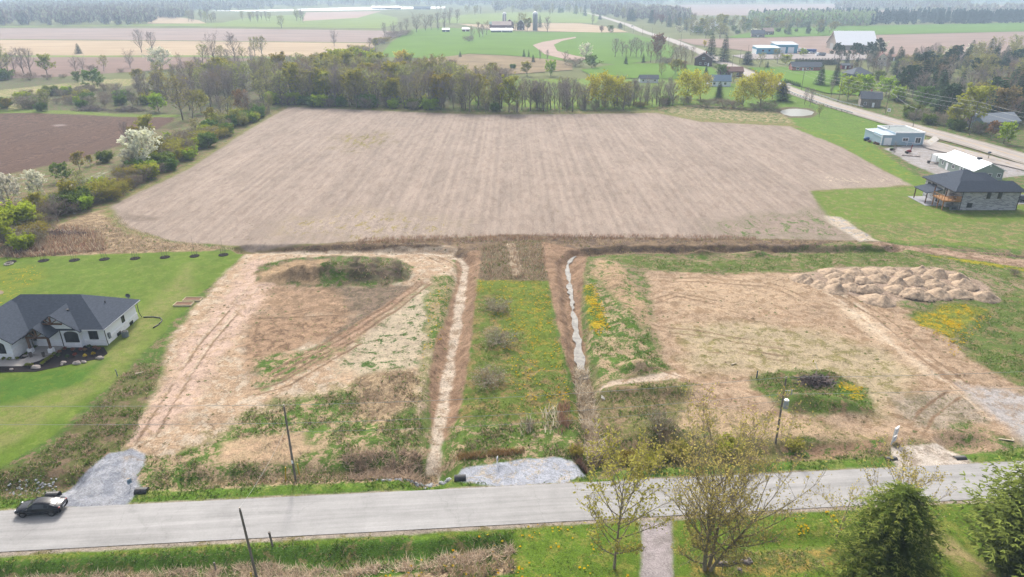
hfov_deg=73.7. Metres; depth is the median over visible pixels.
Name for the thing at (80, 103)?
shrub
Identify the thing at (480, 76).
budding tree
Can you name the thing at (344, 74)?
budding tree
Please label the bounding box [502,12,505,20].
silo
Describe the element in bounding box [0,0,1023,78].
terrain
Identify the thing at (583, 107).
shrub
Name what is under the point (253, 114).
shrub
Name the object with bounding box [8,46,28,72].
bare tree
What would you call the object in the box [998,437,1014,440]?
broken pipe
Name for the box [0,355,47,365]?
path
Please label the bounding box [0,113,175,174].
tilled field
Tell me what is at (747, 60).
cedar tree
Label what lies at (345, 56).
budding tree
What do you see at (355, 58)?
budding tree
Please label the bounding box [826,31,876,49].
fabric barn
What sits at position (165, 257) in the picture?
sapling
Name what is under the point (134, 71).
budding tree
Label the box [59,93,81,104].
shrub
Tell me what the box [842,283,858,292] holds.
dirt heap
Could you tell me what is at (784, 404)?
utility pole
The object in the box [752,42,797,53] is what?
workshop
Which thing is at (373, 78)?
budding tree
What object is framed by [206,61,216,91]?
bare tree
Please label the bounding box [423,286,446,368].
dandelions
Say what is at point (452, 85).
bare tree
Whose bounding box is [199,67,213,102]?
bare tree
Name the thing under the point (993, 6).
wood
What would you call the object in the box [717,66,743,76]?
brown roofed house
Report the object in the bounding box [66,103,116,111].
brush pile
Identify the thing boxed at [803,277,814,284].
dirt heap
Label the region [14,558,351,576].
reeds
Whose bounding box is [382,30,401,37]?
shrub
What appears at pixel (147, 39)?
bare tree
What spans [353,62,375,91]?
bare tree
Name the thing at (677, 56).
bare tree
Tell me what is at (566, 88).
bare tree
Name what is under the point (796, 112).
water
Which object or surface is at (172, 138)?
shrub
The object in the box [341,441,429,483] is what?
reeds
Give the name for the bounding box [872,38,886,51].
pine tree
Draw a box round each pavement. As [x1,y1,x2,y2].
[921,139,1023,169]
[927,136,938,144]
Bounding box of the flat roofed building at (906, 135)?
[864,125,925,145]
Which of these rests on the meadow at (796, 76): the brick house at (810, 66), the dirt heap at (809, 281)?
the brick house at (810, 66)
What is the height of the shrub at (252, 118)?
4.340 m
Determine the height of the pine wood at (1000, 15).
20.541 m
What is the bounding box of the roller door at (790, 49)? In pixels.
[788,47,793,52]
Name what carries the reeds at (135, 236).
on the ground at (202, 356)
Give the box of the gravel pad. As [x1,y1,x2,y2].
[459,456,585,485]
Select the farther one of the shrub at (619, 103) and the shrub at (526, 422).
the shrub at (619, 103)
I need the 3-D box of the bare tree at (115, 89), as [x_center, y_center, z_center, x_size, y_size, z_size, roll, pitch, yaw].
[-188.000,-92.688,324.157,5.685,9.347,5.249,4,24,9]
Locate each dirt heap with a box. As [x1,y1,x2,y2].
[789,273,816,282]
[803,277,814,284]
[810,280,830,288]
[817,268,844,274]
[823,282,847,294]
[825,272,841,279]
[827,277,850,284]
[841,273,854,282]
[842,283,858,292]
[843,267,865,275]
[854,276,874,284]
[856,284,884,294]
[858,293,882,305]
[861,267,887,274]
[868,273,891,283]
[876,295,895,307]
[881,266,899,274]
[883,284,904,294]
[887,277,910,286]
[894,268,917,277]
[898,288,926,299]
[904,275,925,286]
[911,265,927,273]
[921,274,935,279]
[921,292,936,301]
[923,267,948,278]
[923,279,947,289]
[927,287,952,300]
[943,285,955,290]
[947,288,973,299]
[948,273,971,281]
[951,278,978,290]
[973,291,1000,303]
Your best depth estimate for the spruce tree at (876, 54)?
476.49 m
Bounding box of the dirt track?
[533,37,584,60]
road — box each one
[0,461,1023,551]
[584,12,1023,161]
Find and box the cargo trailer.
[927,153,945,162]
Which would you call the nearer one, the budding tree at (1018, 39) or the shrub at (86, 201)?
the shrub at (86, 201)
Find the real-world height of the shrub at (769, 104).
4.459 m
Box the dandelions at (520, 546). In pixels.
[385,524,628,576]
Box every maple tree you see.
[572,418,685,568]
[652,376,844,576]
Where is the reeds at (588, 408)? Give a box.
[570,364,605,461]
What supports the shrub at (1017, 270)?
on the ground at (202, 356)
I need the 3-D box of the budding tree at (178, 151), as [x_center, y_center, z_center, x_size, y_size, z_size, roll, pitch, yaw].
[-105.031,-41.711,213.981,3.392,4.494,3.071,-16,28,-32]
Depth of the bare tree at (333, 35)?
651.43 m
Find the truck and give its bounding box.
[815,52,825,55]
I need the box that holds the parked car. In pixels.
[14,496,67,517]
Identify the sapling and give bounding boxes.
[5,250,16,263]
[38,243,49,261]
[69,242,79,261]
[95,243,109,260]
[130,243,140,259]
[160,242,169,258]
[189,238,199,257]
[218,238,228,256]
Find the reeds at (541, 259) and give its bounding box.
[481,239,546,278]
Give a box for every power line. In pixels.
[0,423,275,424]
[220,405,256,405]
[297,401,774,431]
[302,377,782,404]
[308,394,779,422]
[829,388,1014,393]
[840,371,1023,376]
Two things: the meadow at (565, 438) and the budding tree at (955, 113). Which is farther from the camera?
the budding tree at (955, 113)
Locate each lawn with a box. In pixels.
[0,226,1023,576]
[812,187,1023,225]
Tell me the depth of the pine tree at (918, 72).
342.06 m
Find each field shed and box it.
[371,6,390,8]
[385,6,401,8]
[413,6,430,8]
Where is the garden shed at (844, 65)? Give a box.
[840,63,853,68]
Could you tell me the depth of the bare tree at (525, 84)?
304.26 m
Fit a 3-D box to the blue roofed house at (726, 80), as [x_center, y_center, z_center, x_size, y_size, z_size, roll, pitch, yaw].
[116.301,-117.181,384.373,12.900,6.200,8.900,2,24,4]
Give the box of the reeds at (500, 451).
[452,445,524,461]
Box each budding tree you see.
[0,44,13,68]
[0,52,11,70]
[0,98,10,109]
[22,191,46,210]
[34,53,55,72]
[34,88,51,109]
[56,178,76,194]
[69,150,84,168]
[70,169,86,186]
[84,155,92,163]
[96,55,107,69]
[126,125,137,143]
[129,68,143,79]
[133,114,154,141]
[146,71,164,89]
[150,60,164,86]
[151,67,170,98]
[152,135,166,151]
[159,72,198,119]
[172,148,180,160]
[181,60,205,87]
[182,89,201,117]
[187,89,209,112]
[187,139,195,148]
[188,117,201,130]
[192,67,206,93]
[195,44,207,61]
[198,62,212,82]
[202,107,213,118]
[207,112,219,122]
[209,57,227,88]
[209,60,241,91]
[214,44,227,57]
[215,109,225,119]
[216,113,225,123]
[217,95,234,113]
[222,62,236,94]
[227,60,255,99]
[228,107,239,125]
[232,89,248,107]
[235,61,249,88]
[237,46,247,57]
[240,111,246,122]
[246,58,262,77]
[248,36,261,52]
[248,71,263,98]
[252,77,267,104]
[253,36,266,53]
[254,64,271,91]
[262,61,276,87]
[264,93,273,107]
[267,68,289,104]
[268,52,288,73]
[272,62,302,92]
[276,14,284,27]
[289,52,303,63]
[290,72,309,95]
[296,65,311,93]
[299,72,315,95]
[300,54,317,63]
[303,66,333,93]
[307,59,321,68]
[312,69,331,95]
[316,52,333,58]
[321,59,336,68]
[322,52,342,64]
[327,62,342,79]
[328,69,343,95]
[337,49,353,68]
[337,67,352,94]
[339,68,366,100]
[344,54,363,70]
[353,67,370,92]
[357,62,367,68]
[361,51,385,63]
[363,69,384,106]
[365,62,379,92]
[371,37,378,47]
[377,77,390,99]
[379,61,407,85]
[383,60,406,83]
[383,74,405,97]
[385,77,398,97]
[391,64,414,90]
[393,49,407,61]
[397,84,410,108]
[398,63,409,88]
[401,67,417,95]
[403,53,413,64]
[411,64,425,94]
[411,71,429,108]
[414,56,433,92]
[420,60,433,82]
[425,54,445,71]
[426,70,452,104]
[429,55,446,73]
[431,63,449,84]
[440,62,454,95]
[448,63,470,103]
[451,66,477,108]
[452,64,469,95]
[454,85,467,108]
[455,73,473,109]
[468,73,489,104]
[470,78,484,108]
[473,65,484,74]
[479,86,489,109]
[484,64,499,96]
[485,88,495,109]
[486,72,500,103]
[487,62,498,72]
[488,82,500,102]
[497,72,519,112]
[512,83,525,104]
[517,13,525,21]
[519,61,532,72]
[520,77,529,106]
[522,16,532,27]
[533,81,545,108]
[556,76,569,103]
[574,85,581,101]
[611,82,633,109]
[651,33,666,57]
[659,14,664,23]
[659,62,666,74]
[668,59,682,71]
[679,60,687,70]
[684,19,692,30]
[699,18,709,27]
[703,23,710,34]
[714,22,728,35]
[719,14,729,24]
[741,16,747,23]
[751,20,760,29]
[755,52,766,66]
[765,16,771,25]
[772,48,784,62]
[800,476,875,540]
[814,19,824,31]
[816,104,824,114]
[825,22,833,31]
[829,21,841,28]
[855,431,956,527]
[897,56,909,71]
[903,54,914,62]
[906,60,923,90]
[938,45,946,54]
[945,104,964,123]
[956,80,999,130]
[958,66,974,84]
[962,55,975,75]
[968,41,988,53]
[969,41,985,58]
[971,80,999,112]
[972,48,991,59]
[974,61,991,82]
[978,53,999,78]
[981,51,1001,81]
[984,120,1000,139]
[985,64,1010,78]
[989,36,1005,48]
[992,85,1022,111]
[1008,34,1023,47]
[1009,43,1023,60]
[1010,39,1023,53]
[1010,57,1023,76]
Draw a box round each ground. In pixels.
[0,79,1023,225]
[0,226,1023,576]
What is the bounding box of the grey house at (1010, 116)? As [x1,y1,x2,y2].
[966,112,1021,128]
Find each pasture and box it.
[381,27,675,63]
[729,22,1023,37]
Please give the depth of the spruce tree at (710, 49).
507.08 m
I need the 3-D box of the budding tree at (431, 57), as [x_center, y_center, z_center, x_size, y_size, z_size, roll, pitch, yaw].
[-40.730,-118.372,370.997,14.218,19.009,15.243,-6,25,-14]
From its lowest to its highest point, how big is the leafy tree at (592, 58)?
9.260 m
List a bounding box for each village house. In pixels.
[751,30,764,36]
[762,28,773,34]
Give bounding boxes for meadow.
[0,13,396,27]
[0,79,925,185]
[4,55,269,57]
[427,54,571,73]
[442,279,590,478]
[582,63,716,78]
[748,67,862,94]
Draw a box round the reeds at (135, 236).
[84,215,236,251]
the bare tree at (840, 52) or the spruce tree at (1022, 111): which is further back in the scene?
the bare tree at (840, 52)
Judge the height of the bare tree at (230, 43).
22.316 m
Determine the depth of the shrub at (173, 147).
217.34 m
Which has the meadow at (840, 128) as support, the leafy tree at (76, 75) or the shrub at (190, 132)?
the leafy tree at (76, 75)
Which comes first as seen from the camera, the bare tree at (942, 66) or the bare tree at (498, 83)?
the bare tree at (498, 83)
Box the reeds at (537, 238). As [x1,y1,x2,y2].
[358,232,756,244]
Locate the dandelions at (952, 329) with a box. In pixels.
[912,303,990,354]
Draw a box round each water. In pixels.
[565,256,587,378]
[781,109,813,115]
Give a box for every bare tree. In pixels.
[3,51,17,71]
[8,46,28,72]
[18,46,34,71]
[46,193,61,221]
[69,55,77,70]
[73,56,84,68]
[111,84,119,95]
[118,121,127,136]
[122,48,134,64]
[123,87,135,105]
[131,74,142,92]
[131,77,140,95]
[132,29,142,51]
[136,72,149,103]
[143,30,155,49]
[149,72,163,97]
[168,63,180,79]
[174,58,198,90]
[176,69,194,109]
[189,54,200,78]
[195,71,216,106]
[197,26,218,57]
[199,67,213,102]
[204,67,219,101]
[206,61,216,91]
[208,69,224,95]
[212,62,228,98]
[213,95,225,113]
[216,66,231,96]
[220,73,234,100]
[222,31,240,59]
[226,68,239,92]
[227,63,246,96]
[233,52,242,84]
[236,90,253,109]
[237,71,251,93]
[245,63,255,82]
[252,63,265,93]
[257,54,269,77]
[266,64,285,102]
[294,65,316,91]
[296,60,311,90]
[322,68,340,105]
[329,29,337,45]
[330,60,342,91]
[332,74,345,95]
[348,51,365,66]
[350,72,368,95]
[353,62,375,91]
[364,75,376,93]
[369,63,383,98]
[372,56,384,68]
[397,72,414,97]
[406,67,421,96]
[407,55,420,89]
[408,72,420,98]
[410,13,421,31]
[421,14,430,29]
[421,69,435,108]
[435,81,446,109]
[440,65,452,98]
[446,10,451,22]
[446,78,458,108]
[458,71,479,111]
[474,70,487,95]
[487,69,501,102]
[489,65,502,92]
[490,77,506,111]
[493,68,510,108]
[512,83,524,112]
[517,76,530,109]
[522,78,537,110]
[531,81,540,108]
[534,78,551,110]
[542,90,553,110]
[543,16,551,31]
[545,79,555,108]
[550,82,558,108]
[554,92,562,112]
[555,82,563,104]
[558,81,570,108]
[559,76,571,104]
[560,80,571,106]
[564,77,581,111]
[564,90,571,107]
[580,84,591,105]
[581,88,590,108]
[611,38,622,54]
[613,73,627,105]
[627,39,635,55]
[629,77,640,104]
[632,36,640,54]
[632,78,640,101]
[635,84,644,104]
[639,40,646,52]
[644,76,654,103]
[645,42,657,61]
[649,84,655,103]
[655,39,668,59]
[655,79,666,105]
[663,75,674,93]
[667,44,678,61]
[668,80,678,104]
[674,45,681,59]
[677,45,685,59]
[682,46,690,59]
[689,45,696,59]
[804,87,810,104]
[808,88,815,103]
[837,49,843,68]
[870,58,877,72]
[896,59,908,74]
[911,68,937,104]
[934,63,957,82]
[940,53,962,74]
[949,76,968,103]
[958,54,965,69]
[962,70,983,101]
[976,67,987,82]
[984,66,1010,79]
[1004,61,1016,79]
[1008,97,1023,114]
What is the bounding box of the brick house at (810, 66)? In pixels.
[788,62,822,70]
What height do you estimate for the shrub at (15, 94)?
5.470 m
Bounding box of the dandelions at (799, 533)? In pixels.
[795,511,842,534]
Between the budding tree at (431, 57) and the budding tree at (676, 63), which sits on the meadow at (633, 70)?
the budding tree at (676, 63)
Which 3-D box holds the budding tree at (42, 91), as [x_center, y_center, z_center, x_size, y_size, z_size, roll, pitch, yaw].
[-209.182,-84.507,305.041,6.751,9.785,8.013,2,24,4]
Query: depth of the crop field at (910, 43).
703.23 m
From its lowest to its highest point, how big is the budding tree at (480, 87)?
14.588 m
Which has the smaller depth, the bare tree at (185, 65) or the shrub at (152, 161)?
the shrub at (152, 161)
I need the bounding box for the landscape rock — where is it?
[31,365,40,368]
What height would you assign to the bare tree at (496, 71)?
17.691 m
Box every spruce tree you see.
[74,43,81,53]
[538,15,542,26]
[626,8,632,20]
[647,11,653,22]
[665,14,671,26]
[674,14,682,26]
[705,34,717,61]
[711,81,724,99]
[717,35,731,61]
[786,22,792,33]
[804,22,810,33]
[812,65,827,84]
[813,479,956,576]
[829,63,842,84]
[865,47,873,61]
[868,48,879,66]
[887,47,903,71]
[888,71,908,101]
[891,49,905,74]
[911,58,932,92]
[921,71,938,102]
[928,82,951,114]
[930,70,948,105]
[935,69,949,89]
[957,54,970,73]
[958,71,966,96]
[959,48,970,67]
[980,91,995,111]
[985,39,994,54]
[987,76,1009,112]
[988,47,1001,76]
[999,50,1005,64]
[1000,48,1012,72]
[1003,46,1009,63]
[1008,67,1020,90]
[1009,93,1023,123]
[1010,74,1023,105]
[1018,98,1023,120]
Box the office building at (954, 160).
[938,150,1006,179]
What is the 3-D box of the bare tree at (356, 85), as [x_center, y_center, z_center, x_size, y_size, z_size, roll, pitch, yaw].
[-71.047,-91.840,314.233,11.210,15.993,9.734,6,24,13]
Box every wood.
[0,0,490,6]
[0,1,157,25]
[1,0,272,10]
[144,2,189,17]
[428,0,1023,5]
[491,0,618,9]
[590,1,691,18]
[747,8,875,27]
[757,6,964,19]
[834,0,970,9]
[869,8,1023,24]
[913,2,1023,14]
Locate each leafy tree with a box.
[0,211,15,245]
[48,161,73,180]
[69,71,80,81]
[79,68,104,86]
[146,91,167,111]
[186,136,198,146]
[324,47,334,56]
[332,46,353,64]
[345,47,361,64]
[352,48,374,60]
[544,60,556,75]
[585,55,602,66]
[607,25,613,31]
[694,26,704,33]
[713,63,729,74]
[742,23,750,31]
[779,53,793,63]
[799,48,808,54]
[835,73,863,99]
[854,72,876,95]
[872,70,889,82]
[877,75,898,95]
[890,84,906,101]
[912,86,938,107]
[995,120,1020,143]
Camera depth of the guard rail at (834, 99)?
330.41 m
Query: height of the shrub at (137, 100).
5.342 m
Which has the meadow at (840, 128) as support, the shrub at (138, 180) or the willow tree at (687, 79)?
the willow tree at (687, 79)
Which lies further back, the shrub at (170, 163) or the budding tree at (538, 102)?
the budding tree at (538, 102)
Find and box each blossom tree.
[0,172,22,203]
[19,169,47,191]
[116,126,162,161]
[116,147,136,162]
[141,46,172,68]
[579,42,592,55]
[675,25,683,32]
[877,41,889,52]
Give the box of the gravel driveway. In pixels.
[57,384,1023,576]
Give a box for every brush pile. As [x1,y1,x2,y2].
[44,227,103,239]
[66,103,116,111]
[99,103,157,112]
[790,371,846,389]
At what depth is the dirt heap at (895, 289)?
121.69 m
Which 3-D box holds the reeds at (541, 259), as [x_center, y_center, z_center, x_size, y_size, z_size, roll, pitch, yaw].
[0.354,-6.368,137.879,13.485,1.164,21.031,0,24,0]
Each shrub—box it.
[0,68,14,79]
[0,96,13,107]
[0,198,36,227]
[0,226,25,244]
[5,230,36,250]
[7,91,35,108]
[12,91,30,98]
[13,218,33,225]
[14,222,51,245]
[15,71,38,79]
[15,220,50,239]
[18,88,34,94]
[21,98,38,108]
[25,219,49,232]
[26,97,42,105]
[30,210,48,221]
[31,102,47,110]
[34,201,50,217]
[36,190,59,207]
[37,85,58,93]
[38,214,56,224]
[39,194,72,215]
[39,203,54,217]
[41,73,52,79]
[49,189,82,212]
[51,97,60,103]
[56,90,67,94]
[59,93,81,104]
[60,85,72,93]
[64,200,81,213]
[67,185,93,202]
[69,193,94,209]
[71,88,93,96]
[72,100,88,106]
[76,181,114,200]
[78,92,95,100]
[80,95,99,104]
[84,85,97,92]
[85,63,98,70]
[90,177,121,186]
[90,190,107,204]
[93,150,114,162]
[94,91,109,97]
[96,92,112,101]
[96,182,123,199]
[98,97,109,105]
[99,82,110,89]
[108,81,122,88]
[109,180,131,195]
[110,163,133,177]
[111,94,128,104]
[111,170,128,180]
[112,89,130,96]
[118,177,135,188]
[119,164,153,176]
[122,157,143,166]
[123,172,145,186]
[129,94,143,104]
[132,166,152,180]
[133,161,159,177]
[136,93,154,103]
[140,159,156,168]
[146,151,178,165]
[157,156,179,171]
[157,162,168,173]
[158,146,176,153]
[160,143,179,157]
[163,132,186,142]
[164,136,179,142]
[166,128,197,135]
[167,138,189,146]
[168,130,197,138]
[168,140,185,148]
[180,147,198,159]
[185,133,199,139]
[187,130,204,134]
[193,140,207,147]
[195,131,218,146]
[196,123,209,128]
[197,125,216,131]
[199,118,217,125]
[204,128,219,138]
[212,127,232,137]
[218,122,233,132]
[218,124,233,134]
[219,115,237,126]
[236,115,248,124]
[241,114,256,122]
[245,111,258,121]
[249,103,264,107]
[249,105,265,117]
[263,91,280,103]
[279,95,297,105]
[282,90,301,104]
[297,93,307,104]
[305,94,319,106]
[307,94,327,106]
[322,97,334,106]
[330,96,347,106]
[347,46,377,50]
[349,44,369,49]
[352,93,371,107]
[357,96,372,107]
[358,93,379,106]
[367,38,387,44]
[372,257,383,262]
[377,37,390,42]
[379,96,391,106]
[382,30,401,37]
[387,98,399,107]
[390,260,402,269]
[391,30,408,36]
[400,29,415,34]
[406,100,420,109]
[418,97,438,109]
[436,98,447,107]
[462,35,474,40]
[466,360,509,389]
[478,296,512,312]
[480,323,521,348]
[490,102,502,110]
[499,67,513,74]
[508,103,519,111]
[521,417,534,429]
[563,57,586,66]
[567,444,586,458]
[576,100,587,108]
[580,103,588,110]
[589,103,598,109]
[590,100,600,106]
[602,101,610,107]
[617,101,628,106]
[619,446,638,465]
[631,101,649,106]
[642,449,664,469]
[644,404,678,434]
[655,97,670,106]
[656,55,676,63]
[660,95,671,105]
[662,439,690,462]
[670,94,679,103]
[679,96,688,104]
[696,99,720,106]
[711,96,739,108]
[712,431,748,461]
[723,100,744,108]
[743,102,767,109]
[756,100,780,109]
[783,434,806,451]
[901,104,925,110]
[902,108,919,117]
[906,110,922,120]
[913,108,930,119]
[920,113,939,124]
[934,111,948,123]
[937,115,948,125]
[946,118,964,128]
[952,120,967,130]
[960,116,972,126]
[970,120,989,133]
[971,121,988,131]
[1009,267,1021,274]
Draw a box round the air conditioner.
[121,330,128,337]
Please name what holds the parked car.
on the road at (114, 525)
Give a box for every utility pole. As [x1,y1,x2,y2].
[239,507,257,576]
[283,404,296,480]
[774,376,791,443]
[969,104,978,134]
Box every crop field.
[0,28,400,41]
[0,40,373,56]
[0,57,247,78]
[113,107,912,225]
[127,226,873,252]
[148,16,203,22]
[227,7,444,10]
[302,11,379,20]
[430,12,598,23]
[462,23,625,31]
[645,4,852,14]
[677,32,1023,59]
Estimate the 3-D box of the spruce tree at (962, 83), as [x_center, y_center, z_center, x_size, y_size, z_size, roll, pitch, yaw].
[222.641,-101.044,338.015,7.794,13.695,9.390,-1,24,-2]
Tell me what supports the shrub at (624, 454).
on the ground at (202, 356)
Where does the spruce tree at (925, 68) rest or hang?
on the ground at (98, 210)
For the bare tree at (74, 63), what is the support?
on the crop field at (63, 65)
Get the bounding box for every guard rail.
[788,90,852,112]
[808,91,862,106]
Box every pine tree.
[830,42,840,57]
[835,44,846,56]
[848,42,858,55]
[852,43,866,55]
[861,41,874,54]
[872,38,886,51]
[890,65,923,86]
[904,51,938,71]
[904,66,926,96]
[928,60,954,79]
[929,83,965,112]
[930,54,939,75]
[937,83,965,112]
[943,48,959,68]
[944,44,966,61]
[965,57,985,82]
[986,77,1010,95]
[1004,48,1023,65]
[1009,85,1023,99]
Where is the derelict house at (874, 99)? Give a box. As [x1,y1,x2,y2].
[858,89,882,107]
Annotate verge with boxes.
[0,449,1023,576]
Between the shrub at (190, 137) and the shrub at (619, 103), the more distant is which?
the shrub at (619, 103)
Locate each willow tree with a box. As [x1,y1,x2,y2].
[581,69,618,106]
[604,75,629,107]
[674,68,706,101]
[691,71,714,98]
[729,74,759,106]
[748,69,779,103]
[764,72,786,99]
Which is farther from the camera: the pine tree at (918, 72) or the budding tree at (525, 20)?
the budding tree at (525, 20)
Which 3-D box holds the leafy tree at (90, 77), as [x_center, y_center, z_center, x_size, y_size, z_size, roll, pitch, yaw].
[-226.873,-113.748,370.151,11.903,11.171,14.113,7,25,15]
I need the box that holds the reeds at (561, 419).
[556,398,571,433]
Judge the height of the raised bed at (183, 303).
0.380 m
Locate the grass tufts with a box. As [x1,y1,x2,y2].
[0,225,1023,576]
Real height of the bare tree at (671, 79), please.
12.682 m
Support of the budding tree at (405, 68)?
on the ground at (98, 210)
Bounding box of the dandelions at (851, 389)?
[838,382,863,397]
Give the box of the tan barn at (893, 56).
[885,54,908,60]
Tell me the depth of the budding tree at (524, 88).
312.32 m
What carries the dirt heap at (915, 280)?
on the ground at (202, 356)
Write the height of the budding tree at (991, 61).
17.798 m
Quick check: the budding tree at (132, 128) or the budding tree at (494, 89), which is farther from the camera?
the budding tree at (494, 89)
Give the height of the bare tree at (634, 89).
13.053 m
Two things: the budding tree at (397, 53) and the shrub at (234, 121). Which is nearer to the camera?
the shrub at (234, 121)
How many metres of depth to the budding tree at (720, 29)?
736.60 m
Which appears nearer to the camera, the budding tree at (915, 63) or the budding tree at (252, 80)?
the budding tree at (252, 80)
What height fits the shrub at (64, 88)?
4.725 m
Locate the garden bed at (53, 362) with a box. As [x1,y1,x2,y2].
[0,345,107,372]
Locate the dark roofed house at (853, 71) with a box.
[841,67,872,77]
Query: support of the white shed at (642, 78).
on the meadow at (840, 128)
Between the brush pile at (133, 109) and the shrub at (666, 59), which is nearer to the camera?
the brush pile at (133, 109)
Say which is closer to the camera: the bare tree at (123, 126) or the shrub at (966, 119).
the bare tree at (123, 126)
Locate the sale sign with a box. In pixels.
[891,426,899,444]
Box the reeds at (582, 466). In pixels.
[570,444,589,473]
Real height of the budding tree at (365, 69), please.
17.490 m
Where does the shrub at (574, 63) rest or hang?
on the terrain at (577, 72)
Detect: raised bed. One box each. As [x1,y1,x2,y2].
[173,301,194,306]
[182,297,202,301]
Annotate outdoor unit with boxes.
[949,206,956,209]
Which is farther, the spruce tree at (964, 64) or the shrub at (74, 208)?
the spruce tree at (964, 64)
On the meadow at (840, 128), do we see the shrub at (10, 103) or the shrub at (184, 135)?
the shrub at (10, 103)
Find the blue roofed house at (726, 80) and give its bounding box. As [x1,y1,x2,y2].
[706,75,731,86]
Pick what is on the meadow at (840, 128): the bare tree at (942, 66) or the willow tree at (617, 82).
the willow tree at (617, 82)
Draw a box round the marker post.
[268,531,273,546]
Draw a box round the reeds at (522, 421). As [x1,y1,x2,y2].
[518,412,532,434]
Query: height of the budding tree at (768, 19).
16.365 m
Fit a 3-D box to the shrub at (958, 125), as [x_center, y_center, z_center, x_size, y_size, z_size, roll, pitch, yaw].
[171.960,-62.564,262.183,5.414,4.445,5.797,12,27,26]
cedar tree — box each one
[740,51,754,64]
[773,84,791,100]
[947,448,1023,576]
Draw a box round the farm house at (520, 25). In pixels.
[517,20,524,29]
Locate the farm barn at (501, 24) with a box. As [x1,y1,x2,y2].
[492,21,510,27]
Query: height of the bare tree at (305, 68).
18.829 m
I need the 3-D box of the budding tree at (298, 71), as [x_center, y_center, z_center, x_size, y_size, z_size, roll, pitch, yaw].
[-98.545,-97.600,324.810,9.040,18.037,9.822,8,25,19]
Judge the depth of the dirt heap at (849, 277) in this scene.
126.39 m
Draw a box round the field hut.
[442,28,449,31]
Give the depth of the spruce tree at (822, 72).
383.02 m
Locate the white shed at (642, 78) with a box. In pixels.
[638,75,658,82]
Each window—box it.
[0,343,6,353]
[64,331,79,341]
[88,331,98,338]
[914,137,921,143]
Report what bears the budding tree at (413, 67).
on the ground at (98, 210)
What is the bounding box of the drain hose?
[143,316,162,327]
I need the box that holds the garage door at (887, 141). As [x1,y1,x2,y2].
[883,138,891,144]
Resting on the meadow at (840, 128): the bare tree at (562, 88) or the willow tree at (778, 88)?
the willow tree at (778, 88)
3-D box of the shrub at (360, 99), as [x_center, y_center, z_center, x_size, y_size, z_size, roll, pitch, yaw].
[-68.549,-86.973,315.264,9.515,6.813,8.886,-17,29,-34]
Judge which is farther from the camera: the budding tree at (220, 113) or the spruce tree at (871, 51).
the spruce tree at (871, 51)
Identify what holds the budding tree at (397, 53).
on the scrub meadow at (479, 61)
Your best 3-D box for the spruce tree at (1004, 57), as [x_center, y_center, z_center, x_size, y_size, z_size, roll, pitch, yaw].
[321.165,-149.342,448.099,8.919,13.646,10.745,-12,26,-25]
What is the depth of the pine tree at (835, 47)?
532.07 m
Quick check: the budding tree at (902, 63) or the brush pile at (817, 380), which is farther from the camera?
the budding tree at (902, 63)
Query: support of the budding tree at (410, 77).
on the ground at (98, 210)
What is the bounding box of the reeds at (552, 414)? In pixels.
[539,402,559,434]
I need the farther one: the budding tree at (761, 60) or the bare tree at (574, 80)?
the budding tree at (761, 60)
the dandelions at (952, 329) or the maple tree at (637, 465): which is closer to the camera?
the maple tree at (637, 465)
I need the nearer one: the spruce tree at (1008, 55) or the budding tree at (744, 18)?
the spruce tree at (1008, 55)
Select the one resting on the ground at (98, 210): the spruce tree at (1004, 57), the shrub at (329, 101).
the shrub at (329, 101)
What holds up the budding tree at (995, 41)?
on the crop field at (910, 43)
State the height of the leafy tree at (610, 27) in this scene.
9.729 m
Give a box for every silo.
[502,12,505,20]
[533,11,537,30]
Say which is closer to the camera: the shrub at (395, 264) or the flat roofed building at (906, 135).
the shrub at (395, 264)
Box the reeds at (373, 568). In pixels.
[343,541,521,576]
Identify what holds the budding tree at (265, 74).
on the ground at (98, 210)
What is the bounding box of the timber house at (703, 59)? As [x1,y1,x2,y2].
[694,51,712,65]
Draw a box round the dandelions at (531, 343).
[478,280,569,413]
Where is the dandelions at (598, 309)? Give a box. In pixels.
[584,283,609,335]
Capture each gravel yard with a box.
[732,53,868,59]
[884,145,1023,176]
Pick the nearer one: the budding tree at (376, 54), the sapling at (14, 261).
the sapling at (14, 261)
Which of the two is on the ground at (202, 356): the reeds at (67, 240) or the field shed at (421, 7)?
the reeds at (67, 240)
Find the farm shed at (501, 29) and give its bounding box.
[490,28,512,31]
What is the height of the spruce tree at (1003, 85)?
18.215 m
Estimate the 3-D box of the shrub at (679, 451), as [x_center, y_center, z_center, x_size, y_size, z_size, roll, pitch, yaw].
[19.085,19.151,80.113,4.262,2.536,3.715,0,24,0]
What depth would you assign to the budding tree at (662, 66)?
425.26 m
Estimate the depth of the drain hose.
113.11 m
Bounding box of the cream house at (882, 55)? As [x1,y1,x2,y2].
[874,51,887,65]
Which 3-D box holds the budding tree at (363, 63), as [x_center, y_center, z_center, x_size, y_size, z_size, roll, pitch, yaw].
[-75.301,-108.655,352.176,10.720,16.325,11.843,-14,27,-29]
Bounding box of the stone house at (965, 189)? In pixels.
[908,167,1023,209]
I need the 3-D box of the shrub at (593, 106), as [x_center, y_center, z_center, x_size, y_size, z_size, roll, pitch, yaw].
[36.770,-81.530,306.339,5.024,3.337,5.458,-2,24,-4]
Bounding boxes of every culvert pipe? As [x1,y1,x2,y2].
[44,491,61,496]
[134,487,147,494]
[454,474,465,481]
[884,456,897,460]
[955,455,967,459]
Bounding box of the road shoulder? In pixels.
[596,14,1023,163]
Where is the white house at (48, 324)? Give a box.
[0,294,141,358]
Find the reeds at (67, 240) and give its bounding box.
[1,223,106,257]

